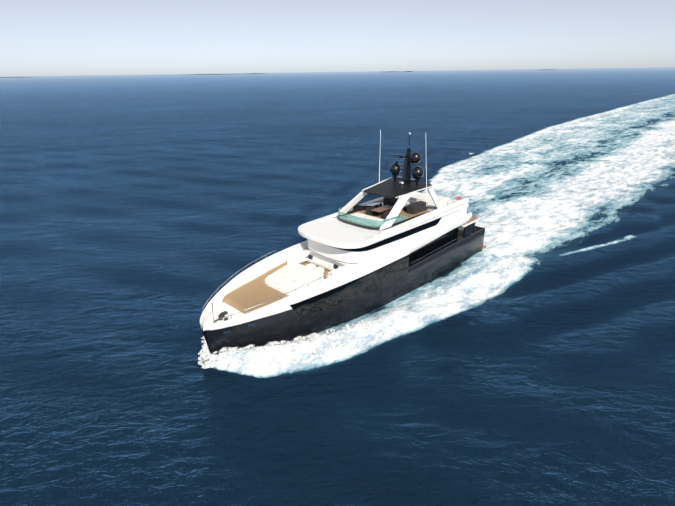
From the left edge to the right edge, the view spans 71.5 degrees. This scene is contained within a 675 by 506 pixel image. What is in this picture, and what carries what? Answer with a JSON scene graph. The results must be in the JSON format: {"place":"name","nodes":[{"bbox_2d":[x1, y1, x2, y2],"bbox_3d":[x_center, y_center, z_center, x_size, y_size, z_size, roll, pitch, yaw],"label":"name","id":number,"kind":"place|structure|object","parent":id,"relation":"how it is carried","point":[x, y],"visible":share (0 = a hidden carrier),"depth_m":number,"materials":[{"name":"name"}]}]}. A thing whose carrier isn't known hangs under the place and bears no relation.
{"place":"outdoors","nodes":[
{"label":"outdoors","id":0,"kind":"place"},
{"bbox_2d":[0,69,549,77],"bbox_3d":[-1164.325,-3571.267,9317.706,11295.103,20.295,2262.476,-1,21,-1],"label":"islands","id":1,"kind":"object","parent":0,"point":[213,74],"visible":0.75,"depth_m":9934.64,"materials":[{"name":"grey stone"}]},
{"bbox_2d":[0,67,674,505],"bbox_3d":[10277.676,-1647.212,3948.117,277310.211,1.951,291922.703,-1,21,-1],"label":"sea","id":2,"kind":"structure","parent":0,"point":[526,357],"depth_m":46.62,"materials":[{"name":"liquid"}]},
{"bbox_2d":[198,130,486,371],"bbox_3d":[2.860,-2.789,45.443,37.770,16.501,14.888,-20,28,-41],"label":"yacht","id":3,"kind":"object","parent":2,"relation":"on","point":[399,238],"visible":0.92,"depth_m":42.04,"materials":[{"name":"white"}]},
{"bbox_2d":[0,0,674,76],"label":"sky","id":4,"kind":"structure","parent":0,"point":[38,37],"materials":[{"name":"blue"}]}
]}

